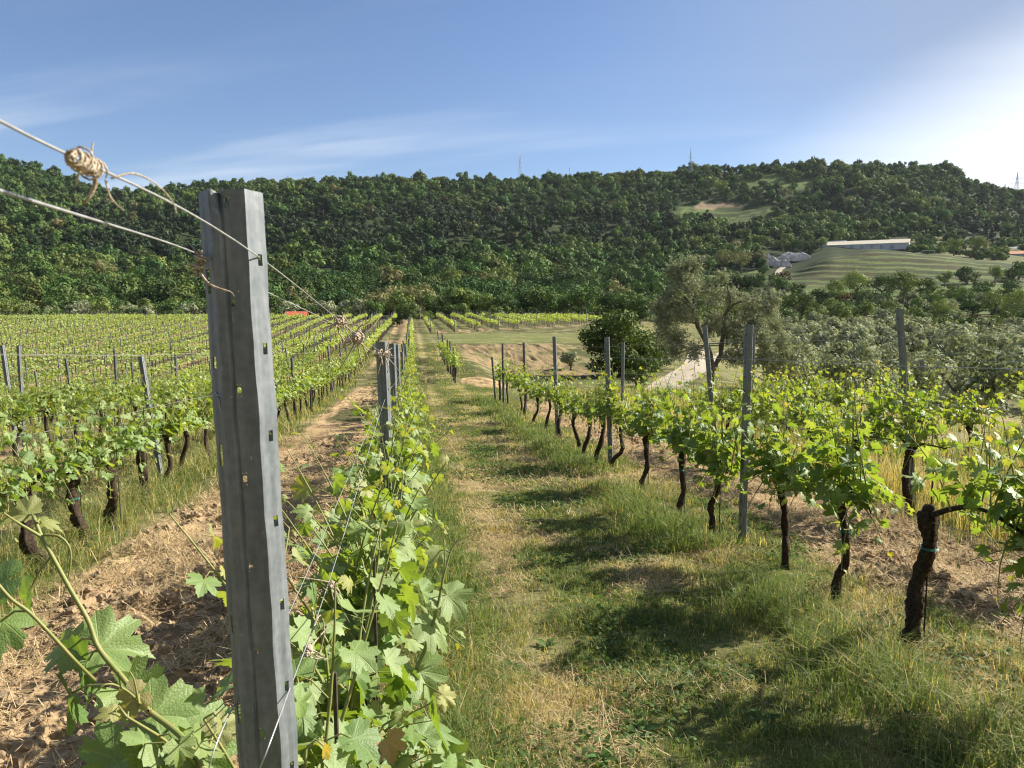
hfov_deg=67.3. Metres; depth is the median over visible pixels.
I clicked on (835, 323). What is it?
olive tree
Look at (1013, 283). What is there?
broadleaf tree
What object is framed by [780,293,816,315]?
bush
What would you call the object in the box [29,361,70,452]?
grapevine
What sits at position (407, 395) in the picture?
grapevine
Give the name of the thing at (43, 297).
broadleaf tree
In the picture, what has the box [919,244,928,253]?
broadleaf tree
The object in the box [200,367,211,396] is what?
grapevine
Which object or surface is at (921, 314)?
broadleaf tree
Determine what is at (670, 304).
broadleaf tree
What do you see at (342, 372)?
grapevine
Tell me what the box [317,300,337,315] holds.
olive tree
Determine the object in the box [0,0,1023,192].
sky
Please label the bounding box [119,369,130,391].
grapevine
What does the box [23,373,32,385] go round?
grapevine
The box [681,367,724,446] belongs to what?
grapevine
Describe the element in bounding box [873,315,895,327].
olive tree
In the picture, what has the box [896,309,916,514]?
trellis post
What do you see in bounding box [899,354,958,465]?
grapevine
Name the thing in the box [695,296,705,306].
bush
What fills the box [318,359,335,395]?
grapevine
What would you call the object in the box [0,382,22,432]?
grapevine
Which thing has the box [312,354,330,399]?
grapevine
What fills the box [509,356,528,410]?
grapevine
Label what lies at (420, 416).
grapevine
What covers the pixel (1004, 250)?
bush
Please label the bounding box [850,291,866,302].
bush
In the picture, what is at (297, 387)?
grapevine
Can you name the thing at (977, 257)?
broadleaf tree
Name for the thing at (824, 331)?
olive tree
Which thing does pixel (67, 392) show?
grapevine
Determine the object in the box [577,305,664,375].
broadleaf tree
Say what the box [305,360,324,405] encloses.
grapevine
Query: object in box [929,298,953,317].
broadleaf tree
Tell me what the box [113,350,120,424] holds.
trellis post
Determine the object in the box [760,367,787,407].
grapevine
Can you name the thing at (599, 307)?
bush
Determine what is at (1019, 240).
broadleaf tree
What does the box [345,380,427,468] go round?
grapevine
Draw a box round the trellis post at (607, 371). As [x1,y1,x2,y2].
[604,337,612,462]
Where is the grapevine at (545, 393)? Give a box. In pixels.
[525,360,568,429]
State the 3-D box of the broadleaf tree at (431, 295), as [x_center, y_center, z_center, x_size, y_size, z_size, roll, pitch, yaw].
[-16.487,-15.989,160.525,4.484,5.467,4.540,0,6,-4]
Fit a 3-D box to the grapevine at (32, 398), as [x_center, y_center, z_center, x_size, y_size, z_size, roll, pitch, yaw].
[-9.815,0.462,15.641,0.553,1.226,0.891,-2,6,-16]
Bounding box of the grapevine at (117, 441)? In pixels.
[67,390,150,531]
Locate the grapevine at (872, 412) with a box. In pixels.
[816,364,901,479]
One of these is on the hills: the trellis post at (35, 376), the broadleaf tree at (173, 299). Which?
the broadleaf tree at (173, 299)
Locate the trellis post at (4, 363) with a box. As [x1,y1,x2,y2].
[0,345,19,455]
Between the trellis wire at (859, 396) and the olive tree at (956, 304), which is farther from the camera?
the olive tree at (956, 304)
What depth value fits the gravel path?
336.55 m
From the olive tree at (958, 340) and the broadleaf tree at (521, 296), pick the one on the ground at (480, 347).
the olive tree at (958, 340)
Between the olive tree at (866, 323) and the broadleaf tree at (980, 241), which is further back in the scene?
the broadleaf tree at (980, 241)
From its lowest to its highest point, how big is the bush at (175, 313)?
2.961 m
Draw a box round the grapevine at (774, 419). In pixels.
[752,369,802,470]
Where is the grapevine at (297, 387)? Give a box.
[286,365,306,418]
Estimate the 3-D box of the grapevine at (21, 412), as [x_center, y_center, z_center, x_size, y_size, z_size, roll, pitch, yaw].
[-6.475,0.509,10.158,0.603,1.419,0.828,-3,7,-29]
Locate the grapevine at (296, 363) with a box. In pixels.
[293,357,302,375]
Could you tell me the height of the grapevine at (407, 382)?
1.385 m
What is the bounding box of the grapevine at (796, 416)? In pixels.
[763,362,838,480]
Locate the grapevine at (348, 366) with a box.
[338,352,351,382]
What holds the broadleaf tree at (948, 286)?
on the hills
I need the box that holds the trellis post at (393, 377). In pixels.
[389,343,397,412]
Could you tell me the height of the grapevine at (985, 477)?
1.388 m
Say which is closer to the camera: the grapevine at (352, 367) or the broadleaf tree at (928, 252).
the grapevine at (352, 367)
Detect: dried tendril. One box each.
[64,142,176,213]
[182,241,233,295]
[294,615,333,684]
[297,577,349,622]
[315,313,364,344]
[338,314,381,372]
[373,335,399,373]
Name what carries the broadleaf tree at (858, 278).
on the hills
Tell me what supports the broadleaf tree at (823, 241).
on the hills
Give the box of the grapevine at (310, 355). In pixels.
[305,347,313,366]
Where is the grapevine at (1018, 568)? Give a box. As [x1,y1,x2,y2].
[992,466,1023,643]
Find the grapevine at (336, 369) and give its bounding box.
[326,355,340,392]
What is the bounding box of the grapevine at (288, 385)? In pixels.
[276,364,307,421]
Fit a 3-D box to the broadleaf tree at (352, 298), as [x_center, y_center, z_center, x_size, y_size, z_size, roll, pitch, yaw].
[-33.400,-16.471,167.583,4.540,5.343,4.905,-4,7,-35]
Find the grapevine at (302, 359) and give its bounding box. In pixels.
[295,356,303,374]
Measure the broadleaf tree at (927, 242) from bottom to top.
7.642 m
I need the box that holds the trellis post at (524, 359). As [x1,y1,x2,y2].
[523,343,526,408]
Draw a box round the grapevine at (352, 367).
[346,356,357,379]
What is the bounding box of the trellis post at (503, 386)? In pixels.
[501,343,504,403]
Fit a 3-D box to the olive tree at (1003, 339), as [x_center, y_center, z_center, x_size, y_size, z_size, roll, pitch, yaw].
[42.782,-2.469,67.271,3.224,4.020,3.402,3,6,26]
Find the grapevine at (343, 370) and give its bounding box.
[338,357,347,387]
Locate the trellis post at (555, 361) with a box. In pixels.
[552,337,558,435]
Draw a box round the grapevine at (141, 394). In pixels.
[106,364,159,429]
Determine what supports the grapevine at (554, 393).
on the ground at (480, 347)
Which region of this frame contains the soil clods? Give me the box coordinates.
[0,427,1023,767]
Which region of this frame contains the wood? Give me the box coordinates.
[0,154,1023,316]
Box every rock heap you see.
[752,253,778,266]
[773,260,791,267]
[776,252,811,260]
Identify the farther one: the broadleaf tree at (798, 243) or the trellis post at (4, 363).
the broadleaf tree at (798, 243)
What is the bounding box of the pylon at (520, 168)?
[517,154,522,176]
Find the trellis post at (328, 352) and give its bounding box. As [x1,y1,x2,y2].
[327,346,333,394]
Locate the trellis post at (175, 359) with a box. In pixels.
[174,355,177,408]
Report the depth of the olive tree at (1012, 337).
79.28 m
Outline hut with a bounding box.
[285,311,308,319]
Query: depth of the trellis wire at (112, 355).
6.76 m
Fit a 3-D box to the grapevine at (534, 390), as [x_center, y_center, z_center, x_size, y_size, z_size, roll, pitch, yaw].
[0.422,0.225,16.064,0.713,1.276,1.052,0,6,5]
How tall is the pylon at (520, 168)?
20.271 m
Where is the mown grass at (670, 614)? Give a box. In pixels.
[344,342,1023,767]
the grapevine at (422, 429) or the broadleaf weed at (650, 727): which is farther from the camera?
the grapevine at (422, 429)
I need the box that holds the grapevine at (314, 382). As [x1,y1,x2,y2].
[299,360,320,411]
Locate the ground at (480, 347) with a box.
[0,313,1023,767]
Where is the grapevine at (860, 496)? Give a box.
[769,372,914,602]
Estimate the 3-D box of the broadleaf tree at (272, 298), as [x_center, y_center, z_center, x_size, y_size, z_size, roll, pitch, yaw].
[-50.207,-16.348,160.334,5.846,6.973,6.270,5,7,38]
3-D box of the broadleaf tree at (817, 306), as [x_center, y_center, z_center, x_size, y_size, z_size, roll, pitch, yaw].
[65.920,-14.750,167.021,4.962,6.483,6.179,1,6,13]
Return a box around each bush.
[21,306,40,319]
[38,304,63,319]
[40,308,63,319]
[109,305,137,319]
[166,309,185,319]
[269,309,281,319]
[305,306,327,316]
[311,309,323,318]
[336,306,356,316]
[392,316,403,325]
[429,305,453,318]
[444,303,472,318]
[487,306,503,316]
[512,308,524,315]
[528,306,548,317]
[566,307,585,314]
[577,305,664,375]
[584,303,610,315]
[624,368,650,386]
[634,356,661,375]
[644,335,669,358]
[656,349,672,366]
[694,303,708,311]
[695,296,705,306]
[719,266,730,273]
[747,289,758,293]
[778,271,791,281]
[779,307,798,315]
[779,309,803,322]
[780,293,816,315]
[788,282,807,293]
[789,289,803,296]
[803,239,818,251]
[803,289,830,305]
[834,292,852,303]
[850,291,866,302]
[882,306,902,310]
[905,246,910,251]
[906,291,946,315]
[908,277,940,294]
[911,245,921,252]
[914,233,930,241]
[932,245,946,253]
[935,241,951,253]
[938,288,949,297]
[953,315,988,325]
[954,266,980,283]
[960,239,972,249]
[965,313,982,318]
[972,280,995,290]
[979,251,991,257]
[996,248,1011,254]
[996,288,1016,300]
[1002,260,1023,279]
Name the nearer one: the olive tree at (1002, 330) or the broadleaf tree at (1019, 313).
the olive tree at (1002, 330)
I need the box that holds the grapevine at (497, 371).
[493,354,510,400]
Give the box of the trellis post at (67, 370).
[64,359,73,406]
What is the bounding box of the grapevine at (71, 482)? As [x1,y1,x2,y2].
[17,393,126,547]
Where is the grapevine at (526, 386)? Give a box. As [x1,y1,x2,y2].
[509,359,534,413]
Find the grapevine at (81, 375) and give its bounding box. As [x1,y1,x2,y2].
[77,367,85,385]
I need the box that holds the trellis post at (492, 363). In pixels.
[491,357,496,399]
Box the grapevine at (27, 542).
[0,394,97,574]
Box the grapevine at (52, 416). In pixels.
[40,376,65,424]
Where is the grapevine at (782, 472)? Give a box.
[725,366,870,569]
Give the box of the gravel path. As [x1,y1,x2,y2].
[775,267,785,274]
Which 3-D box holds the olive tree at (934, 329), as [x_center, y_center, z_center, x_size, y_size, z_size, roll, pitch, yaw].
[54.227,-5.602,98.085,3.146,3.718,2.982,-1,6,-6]
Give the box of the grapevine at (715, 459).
[679,371,766,535]
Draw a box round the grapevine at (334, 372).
[325,359,337,394]
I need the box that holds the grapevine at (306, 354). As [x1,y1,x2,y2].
[300,351,313,367]
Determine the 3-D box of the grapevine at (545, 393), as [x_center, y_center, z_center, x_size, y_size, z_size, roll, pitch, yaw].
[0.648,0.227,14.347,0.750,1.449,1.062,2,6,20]
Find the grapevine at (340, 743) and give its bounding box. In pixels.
[93,512,468,767]
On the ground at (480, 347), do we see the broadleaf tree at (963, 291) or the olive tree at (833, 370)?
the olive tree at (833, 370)
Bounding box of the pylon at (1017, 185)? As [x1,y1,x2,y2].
[1011,172,1023,189]
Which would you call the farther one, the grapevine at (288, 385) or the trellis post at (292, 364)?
the trellis post at (292, 364)
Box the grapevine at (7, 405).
[0,378,26,430]
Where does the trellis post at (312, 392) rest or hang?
on the ground at (480, 347)
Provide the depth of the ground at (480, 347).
5.39 m
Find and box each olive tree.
[64,304,81,315]
[74,301,93,319]
[115,304,136,313]
[136,304,154,317]
[177,303,198,316]
[282,301,300,312]
[306,302,316,307]
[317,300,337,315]
[342,300,350,309]
[349,298,369,314]
[408,303,421,319]
[559,351,577,370]
[646,254,795,386]
[713,320,740,344]
[753,287,762,292]
[755,337,817,390]
[762,332,827,384]
[764,329,791,341]
[775,290,788,298]
[775,319,791,327]
[778,286,790,293]
[779,316,798,325]
[784,323,797,333]
[784,353,821,395]
[789,336,809,353]
[790,321,820,345]
[796,318,810,327]
[804,326,838,360]
[807,311,824,321]
[807,329,830,356]
[813,344,887,396]
[814,313,830,322]
[817,320,825,328]
[818,338,856,369]
[821,319,842,330]
[825,316,851,329]
[827,325,872,352]
[839,322,861,337]
[841,316,862,324]
[841,337,898,374]
[843,326,877,339]
[849,359,916,400]
[851,319,874,336]
[853,316,870,322]
[862,320,889,335]
[871,294,886,306]
[873,308,891,319]
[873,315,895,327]
[873,333,910,364]
[876,340,912,375]
[880,327,894,335]
[881,329,896,336]
[893,318,923,334]
[894,297,905,304]
[895,330,928,357]
[898,347,968,390]
[902,291,918,300]
[904,315,920,320]
[907,347,940,376]
[911,318,930,331]
[922,329,944,348]
[922,378,1009,416]
[924,324,1023,413]
[924,338,949,357]
[926,326,945,332]
[930,320,950,327]
[933,323,945,329]
[940,346,964,368]
[943,321,975,339]
[946,299,959,311]
[948,310,966,324]
[954,359,1006,381]
[955,335,1002,365]
[957,325,984,336]
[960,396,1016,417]
[962,329,978,344]
[972,323,989,334]
[973,318,998,332]
[975,291,993,301]
[977,334,997,346]
[981,333,1017,358]
[987,328,1023,340]
[989,331,1021,349]
[996,324,1019,329]
[998,317,1023,326]
[1002,326,1019,331]
[1016,359,1023,398]
[1017,323,1023,333]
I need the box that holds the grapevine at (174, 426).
[125,369,214,484]
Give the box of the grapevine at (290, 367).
[284,355,296,382]
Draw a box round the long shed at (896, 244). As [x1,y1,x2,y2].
[826,239,910,249]
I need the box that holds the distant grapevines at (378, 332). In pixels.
[0,312,601,388]
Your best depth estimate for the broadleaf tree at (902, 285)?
204.81 m
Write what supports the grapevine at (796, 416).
on the ground at (480, 347)
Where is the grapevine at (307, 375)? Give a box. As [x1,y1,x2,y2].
[299,359,317,413]
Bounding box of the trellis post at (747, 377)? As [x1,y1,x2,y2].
[738,324,752,541]
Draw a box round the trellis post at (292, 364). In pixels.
[290,358,295,414]
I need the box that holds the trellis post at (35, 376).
[34,371,43,425]
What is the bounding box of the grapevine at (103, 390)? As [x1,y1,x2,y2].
[75,367,121,437]
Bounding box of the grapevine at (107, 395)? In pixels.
[91,376,113,423]
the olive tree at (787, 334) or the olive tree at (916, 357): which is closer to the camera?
the olive tree at (916, 357)
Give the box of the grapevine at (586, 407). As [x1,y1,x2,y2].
[578,366,606,455]
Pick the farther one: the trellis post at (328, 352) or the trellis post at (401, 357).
the trellis post at (328, 352)
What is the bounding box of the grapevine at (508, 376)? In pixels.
[498,355,514,401]
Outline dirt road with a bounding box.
[619,347,759,406]
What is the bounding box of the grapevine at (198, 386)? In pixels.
[187,370,211,407]
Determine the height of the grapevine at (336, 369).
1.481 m
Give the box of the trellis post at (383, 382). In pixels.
[376,341,392,488]
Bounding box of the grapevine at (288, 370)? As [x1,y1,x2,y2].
[278,357,290,383]
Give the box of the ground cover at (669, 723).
[400,416,1023,767]
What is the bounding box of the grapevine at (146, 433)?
[112,382,172,503]
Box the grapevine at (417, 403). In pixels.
[371,360,429,416]
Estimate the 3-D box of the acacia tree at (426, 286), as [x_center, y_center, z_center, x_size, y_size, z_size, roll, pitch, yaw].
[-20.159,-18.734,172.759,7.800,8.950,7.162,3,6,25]
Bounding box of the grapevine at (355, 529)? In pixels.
[210,432,464,707]
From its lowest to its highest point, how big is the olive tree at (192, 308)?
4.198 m
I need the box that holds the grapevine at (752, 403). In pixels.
[740,361,775,449]
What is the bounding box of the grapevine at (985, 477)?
[894,405,1023,649]
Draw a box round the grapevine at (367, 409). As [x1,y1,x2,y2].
[339,388,435,518]
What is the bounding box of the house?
[1009,251,1023,255]
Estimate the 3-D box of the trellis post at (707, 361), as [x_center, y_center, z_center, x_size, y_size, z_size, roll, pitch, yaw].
[2.718,0.145,10.485,0.068,1.896,0.033,-7,6,-7]
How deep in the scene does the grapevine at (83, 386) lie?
17.99 m
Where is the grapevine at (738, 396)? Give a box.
[689,361,759,459]
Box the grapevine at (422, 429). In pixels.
[370,387,431,435]
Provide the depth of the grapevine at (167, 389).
16.05 m
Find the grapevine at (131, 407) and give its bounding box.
[118,370,140,415]
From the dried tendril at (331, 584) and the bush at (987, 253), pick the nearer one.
the dried tendril at (331, 584)
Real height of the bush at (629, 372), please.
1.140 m
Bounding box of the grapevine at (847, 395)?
[823,359,869,419]
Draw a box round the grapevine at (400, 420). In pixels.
[342,391,433,489]
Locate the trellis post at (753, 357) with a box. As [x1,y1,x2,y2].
[751,327,754,393]
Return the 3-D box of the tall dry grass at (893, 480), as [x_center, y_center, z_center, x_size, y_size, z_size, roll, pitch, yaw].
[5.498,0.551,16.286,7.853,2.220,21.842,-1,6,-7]
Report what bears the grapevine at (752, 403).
on the ground at (480, 347)
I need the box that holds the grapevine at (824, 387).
[801,356,839,420]
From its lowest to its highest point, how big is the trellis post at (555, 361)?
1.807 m
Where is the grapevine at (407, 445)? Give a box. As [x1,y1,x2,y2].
[330,396,447,546]
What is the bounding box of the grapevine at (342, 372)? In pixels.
[332,358,350,387]
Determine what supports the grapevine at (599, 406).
on the ground at (480, 347)
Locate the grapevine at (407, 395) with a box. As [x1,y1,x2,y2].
[390,372,431,438]
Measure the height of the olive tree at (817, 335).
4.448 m
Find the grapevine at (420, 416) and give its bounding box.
[359,382,446,461]
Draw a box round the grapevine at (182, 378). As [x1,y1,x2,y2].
[171,365,207,405]
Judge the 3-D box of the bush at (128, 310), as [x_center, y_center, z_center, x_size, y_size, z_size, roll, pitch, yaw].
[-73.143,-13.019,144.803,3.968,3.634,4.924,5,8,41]
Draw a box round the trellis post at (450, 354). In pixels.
[449,341,451,374]
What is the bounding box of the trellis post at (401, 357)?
[400,352,403,376]
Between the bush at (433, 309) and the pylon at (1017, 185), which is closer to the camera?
the bush at (433, 309)
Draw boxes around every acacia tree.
[91,259,118,272]
[191,300,202,314]
[364,290,384,310]
[375,286,392,318]
[376,285,390,310]
[388,284,417,309]
[406,283,435,318]
[412,283,439,313]
[713,249,732,265]
[728,240,740,246]
[729,249,752,272]
[752,248,767,268]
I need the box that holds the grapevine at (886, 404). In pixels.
[855,360,913,451]
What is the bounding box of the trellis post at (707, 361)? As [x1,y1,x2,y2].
[702,325,716,445]
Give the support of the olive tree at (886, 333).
on the ground at (480, 347)
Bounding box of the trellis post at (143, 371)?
[138,356,162,479]
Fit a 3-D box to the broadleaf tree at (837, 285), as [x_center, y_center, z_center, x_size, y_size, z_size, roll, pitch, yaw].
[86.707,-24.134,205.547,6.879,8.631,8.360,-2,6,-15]
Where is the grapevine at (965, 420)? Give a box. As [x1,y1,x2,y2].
[934,367,1017,473]
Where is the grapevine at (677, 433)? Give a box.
[643,362,724,518]
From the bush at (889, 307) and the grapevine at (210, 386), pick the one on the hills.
the bush at (889, 307)
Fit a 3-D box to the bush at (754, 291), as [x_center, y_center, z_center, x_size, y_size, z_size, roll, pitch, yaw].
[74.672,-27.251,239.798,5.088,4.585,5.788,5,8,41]
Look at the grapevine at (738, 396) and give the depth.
10.43 m
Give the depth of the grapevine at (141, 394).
14.47 m
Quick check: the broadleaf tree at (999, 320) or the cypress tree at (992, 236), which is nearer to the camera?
the broadleaf tree at (999, 320)
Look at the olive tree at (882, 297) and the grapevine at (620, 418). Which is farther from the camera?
the olive tree at (882, 297)
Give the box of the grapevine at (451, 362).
[447,347,458,380]
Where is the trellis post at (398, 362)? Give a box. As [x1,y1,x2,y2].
[396,345,400,392]
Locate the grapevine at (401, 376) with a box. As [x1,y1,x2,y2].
[400,357,414,389]
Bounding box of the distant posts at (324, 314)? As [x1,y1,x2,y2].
[3,309,600,329]
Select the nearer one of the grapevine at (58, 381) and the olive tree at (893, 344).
the grapevine at (58, 381)
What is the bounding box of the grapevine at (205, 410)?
[180,364,213,466]
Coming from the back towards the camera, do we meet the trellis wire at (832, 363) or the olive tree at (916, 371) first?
the olive tree at (916, 371)
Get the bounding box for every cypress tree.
[983,223,989,248]
[989,228,994,245]
[1014,220,1020,236]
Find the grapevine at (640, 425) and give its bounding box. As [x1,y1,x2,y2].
[608,361,676,487]
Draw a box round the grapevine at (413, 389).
[397,373,426,427]
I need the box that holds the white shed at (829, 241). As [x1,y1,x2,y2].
[813,240,845,246]
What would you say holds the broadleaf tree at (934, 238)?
on the hills
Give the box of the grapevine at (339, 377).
[333,359,345,387]
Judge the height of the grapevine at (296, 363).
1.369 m
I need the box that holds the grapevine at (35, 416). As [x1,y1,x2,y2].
[25,413,37,422]
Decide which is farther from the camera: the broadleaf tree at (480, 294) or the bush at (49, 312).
the broadleaf tree at (480, 294)
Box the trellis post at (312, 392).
[310,361,313,399]
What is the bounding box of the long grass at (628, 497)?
[0,343,1023,767]
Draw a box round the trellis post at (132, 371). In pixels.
[130,363,134,386]
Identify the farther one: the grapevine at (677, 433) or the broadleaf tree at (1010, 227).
the broadleaf tree at (1010, 227)
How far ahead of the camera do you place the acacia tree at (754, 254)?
348.76 m
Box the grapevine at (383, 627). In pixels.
[162,427,503,767]
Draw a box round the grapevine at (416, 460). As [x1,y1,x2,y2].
[299,394,465,666]
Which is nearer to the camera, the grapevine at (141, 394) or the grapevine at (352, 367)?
the grapevine at (141, 394)
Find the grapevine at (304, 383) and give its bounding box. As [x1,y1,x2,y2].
[290,362,317,413]
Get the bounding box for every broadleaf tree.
[0,297,13,313]
[0,303,20,319]
[4,296,30,319]
[41,295,59,305]
[44,297,63,309]
[55,291,81,313]
[69,293,88,318]
[87,292,119,312]
[87,296,111,313]
[112,301,131,311]
[134,298,157,310]
[153,300,178,313]
[163,295,179,305]
[177,299,203,313]
[198,298,207,318]
[268,289,285,313]
[286,294,303,303]
[295,299,308,310]
[348,297,361,305]
[363,298,385,316]
[384,299,398,314]
[386,288,414,316]
[395,299,420,319]
[420,294,445,319]
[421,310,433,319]
[422,294,441,313]
[440,285,474,313]
[441,286,479,307]
[468,294,483,318]
[470,291,492,313]
[477,293,494,317]
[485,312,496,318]
[491,295,511,313]
[496,292,517,313]
[506,300,517,313]
[512,289,538,310]
[516,301,535,312]
[527,286,559,312]
[545,291,567,312]
[554,295,574,313]
[557,290,568,316]
[561,296,589,318]
[566,284,599,314]
[594,291,616,311]
[609,294,629,312]
[620,289,642,309]
[623,295,654,325]
[626,293,654,315]
[640,289,657,297]
[642,294,655,319]
[657,295,683,310]
[691,310,702,321]
[696,305,709,319]
[701,256,716,275]
[704,303,723,317]
[719,304,746,319]
[739,292,760,300]
[751,274,766,287]
[758,265,769,274]
[767,276,783,287]
[768,273,780,281]
[774,276,791,290]
[776,237,788,251]
[787,236,805,252]
[803,301,828,316]
[803,307,828,320]
[816,236,827,249]
[820,279,848,298]
[822,298,834,310]
[826,303,843,318]
[827,301,851,307]
[831,302,853,320]
[840,269,870,303]
[849,299,877,316]
[855,290,879,303]
[865,219,877,231]
[865,274,897,295]
[874,299,886,308]
[874,299,901,311]
[886,269,921,307]
[902,300,915,310]
[904,306,924,314]
[913,308,938,321]
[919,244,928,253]
[921,238,934,245]
[922,293,941,303]
[925,248,933,253]
[929,236,938,244]
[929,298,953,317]
[932,314,957,325]
[934,307,962,317]
[935,270,954,286]
[946,284,961,291]
[947,237,964,255]
[947,289,962,298]
[952,233,960,238]
[952,286,976,301]
[954,294,976,310]
[959,299,990,314]
[961,250,970,257]
[966,250,978,257]
[967,235,990,251]
[968,285,991,292]
[973,251,984,259]
[977,289,1008,317]
[978,247,989,252]
[987,315,1004,332]
[988,265,1004,282]
[989,305,1009,314]
[990,250,1004,259]
[990,310,1013,323]
[1000,221,1017,233]
[1000,278,1023,289]
[1000,287,1023,317]
[1010,308,1023,321]
[1012,236,1023,244]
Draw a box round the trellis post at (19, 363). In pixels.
[16,346,25,446]
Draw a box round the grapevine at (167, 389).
[158,364,182,418]
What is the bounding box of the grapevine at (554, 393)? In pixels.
[534,370,575,439]
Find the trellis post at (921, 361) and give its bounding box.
[919,359,937,438]
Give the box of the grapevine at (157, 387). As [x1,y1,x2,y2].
[145,369,170,417]
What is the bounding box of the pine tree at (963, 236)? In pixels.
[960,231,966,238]
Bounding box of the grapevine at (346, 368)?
[337,353,349,377]
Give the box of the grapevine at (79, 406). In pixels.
[32,373,108,442]
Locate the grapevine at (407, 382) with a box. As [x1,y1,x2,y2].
[390,370,427,413]
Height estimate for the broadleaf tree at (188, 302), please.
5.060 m
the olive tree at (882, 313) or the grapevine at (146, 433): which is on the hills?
the olive tree at (882, 313)
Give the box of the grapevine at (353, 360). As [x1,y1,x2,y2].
[344,351,361,376]
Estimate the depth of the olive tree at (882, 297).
205.08 m
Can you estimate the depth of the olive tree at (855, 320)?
116.59 m
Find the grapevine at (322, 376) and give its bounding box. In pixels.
[309,361,327,406]
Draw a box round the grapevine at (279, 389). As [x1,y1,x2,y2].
[274,364,304,409]
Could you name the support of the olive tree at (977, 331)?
on the ground at (480, 347)
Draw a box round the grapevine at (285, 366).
[278,354,287,378]
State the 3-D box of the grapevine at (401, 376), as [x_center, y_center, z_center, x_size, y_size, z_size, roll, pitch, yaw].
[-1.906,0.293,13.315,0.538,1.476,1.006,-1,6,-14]
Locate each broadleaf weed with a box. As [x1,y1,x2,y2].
[497,658,522,669]
[536,638,558,649]
[585,746,617,767]
[624,718,660,745]
[641,678,672,693]
[746,709,785,731]
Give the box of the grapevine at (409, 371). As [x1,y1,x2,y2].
[400,357,417,384]
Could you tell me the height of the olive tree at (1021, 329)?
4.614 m
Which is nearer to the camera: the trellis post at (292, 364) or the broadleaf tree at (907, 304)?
the trellis post at (292, 364)
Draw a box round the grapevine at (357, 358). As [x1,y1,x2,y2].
[348,349,360,371]
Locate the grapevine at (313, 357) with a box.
[307,344,316,365]
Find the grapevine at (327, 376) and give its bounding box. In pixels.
[317,361,330,397]
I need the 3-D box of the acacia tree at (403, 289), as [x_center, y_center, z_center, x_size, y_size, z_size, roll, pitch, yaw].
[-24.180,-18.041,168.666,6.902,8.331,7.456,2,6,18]
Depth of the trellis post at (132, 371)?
21.35 m
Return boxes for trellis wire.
[0,119,402,358]
[0,189,372,351]
[8,379,288,438]
[25,350,324,355]
[27,345,302,356]
[208,407,378,767]
[259,379,397,767]
[503,370,1017,472]
[510,354,1023,368]
[527,389,1023,550]
[591,369,1021,411]
[594,384,1013,456]
[613,332,1019,346]
[737,357,1023,361]
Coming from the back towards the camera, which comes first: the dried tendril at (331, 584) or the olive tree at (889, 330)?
the olive tree at (889, 330)
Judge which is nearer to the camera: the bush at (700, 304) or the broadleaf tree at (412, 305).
the broadleaf tree at (412, 305)
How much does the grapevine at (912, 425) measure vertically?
1.492 m
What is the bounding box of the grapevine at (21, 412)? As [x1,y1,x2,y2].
[0,371,47,467]
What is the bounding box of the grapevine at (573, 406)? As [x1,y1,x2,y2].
[553,364,590,447]
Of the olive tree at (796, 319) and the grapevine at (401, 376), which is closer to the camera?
the grapevine at (401, 376)
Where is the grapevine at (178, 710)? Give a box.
[0,494,478,767]
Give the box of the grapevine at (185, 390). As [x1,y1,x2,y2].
[163,363,193,403]
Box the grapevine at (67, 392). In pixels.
[57,373,86,400]
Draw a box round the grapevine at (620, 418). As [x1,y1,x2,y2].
[599,369,642,467]
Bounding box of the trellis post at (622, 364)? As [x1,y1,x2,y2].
[621,342,624,404]
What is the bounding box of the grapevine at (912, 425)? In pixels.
[866,360,1011,518]
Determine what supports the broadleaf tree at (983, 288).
on the hills
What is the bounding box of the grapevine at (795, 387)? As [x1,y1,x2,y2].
[775,363,811,427]
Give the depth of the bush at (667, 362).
48.92 m
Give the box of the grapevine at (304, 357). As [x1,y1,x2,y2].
[298,355,309,371]
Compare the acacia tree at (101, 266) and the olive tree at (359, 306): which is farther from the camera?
the acacia tree at (101, 266)
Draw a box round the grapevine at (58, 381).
[50,375,62,388]
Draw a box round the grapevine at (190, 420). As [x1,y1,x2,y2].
[166,371,213,473]
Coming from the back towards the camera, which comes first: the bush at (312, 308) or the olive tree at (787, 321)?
the bush at (312, 308)
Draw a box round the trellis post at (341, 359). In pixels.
[339,344,343,383]
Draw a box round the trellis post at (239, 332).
[199,189,298,767]
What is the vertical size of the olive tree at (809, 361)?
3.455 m
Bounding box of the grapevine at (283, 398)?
[274,370,295,426]
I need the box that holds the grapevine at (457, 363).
[449,350,464,382]
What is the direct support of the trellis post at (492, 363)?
on the ground at (480, 347)
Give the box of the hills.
[0,169,1023,319]
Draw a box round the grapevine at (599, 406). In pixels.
[590,358,630,460]
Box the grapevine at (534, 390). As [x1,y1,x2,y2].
[515,367,544,422]
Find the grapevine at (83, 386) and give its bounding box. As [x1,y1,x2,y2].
[73,375,97,420]
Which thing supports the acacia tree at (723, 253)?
on the hills
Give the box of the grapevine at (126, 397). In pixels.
[89,362,144,433]
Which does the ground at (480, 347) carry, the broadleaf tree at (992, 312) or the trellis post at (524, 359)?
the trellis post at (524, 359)
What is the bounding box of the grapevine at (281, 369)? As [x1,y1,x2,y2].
[277,357,290,384]
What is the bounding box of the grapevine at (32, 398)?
[12,376,43,431]
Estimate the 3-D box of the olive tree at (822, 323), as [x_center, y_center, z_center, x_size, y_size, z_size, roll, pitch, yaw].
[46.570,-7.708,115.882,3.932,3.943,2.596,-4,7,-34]
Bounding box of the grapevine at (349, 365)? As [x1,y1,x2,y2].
[345,354,356,382]
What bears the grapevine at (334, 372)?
on the ground at (480, 347)
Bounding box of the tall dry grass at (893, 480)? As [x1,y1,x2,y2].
[543,381,1023,559]
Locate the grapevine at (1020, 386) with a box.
[1006,364,1023,459]

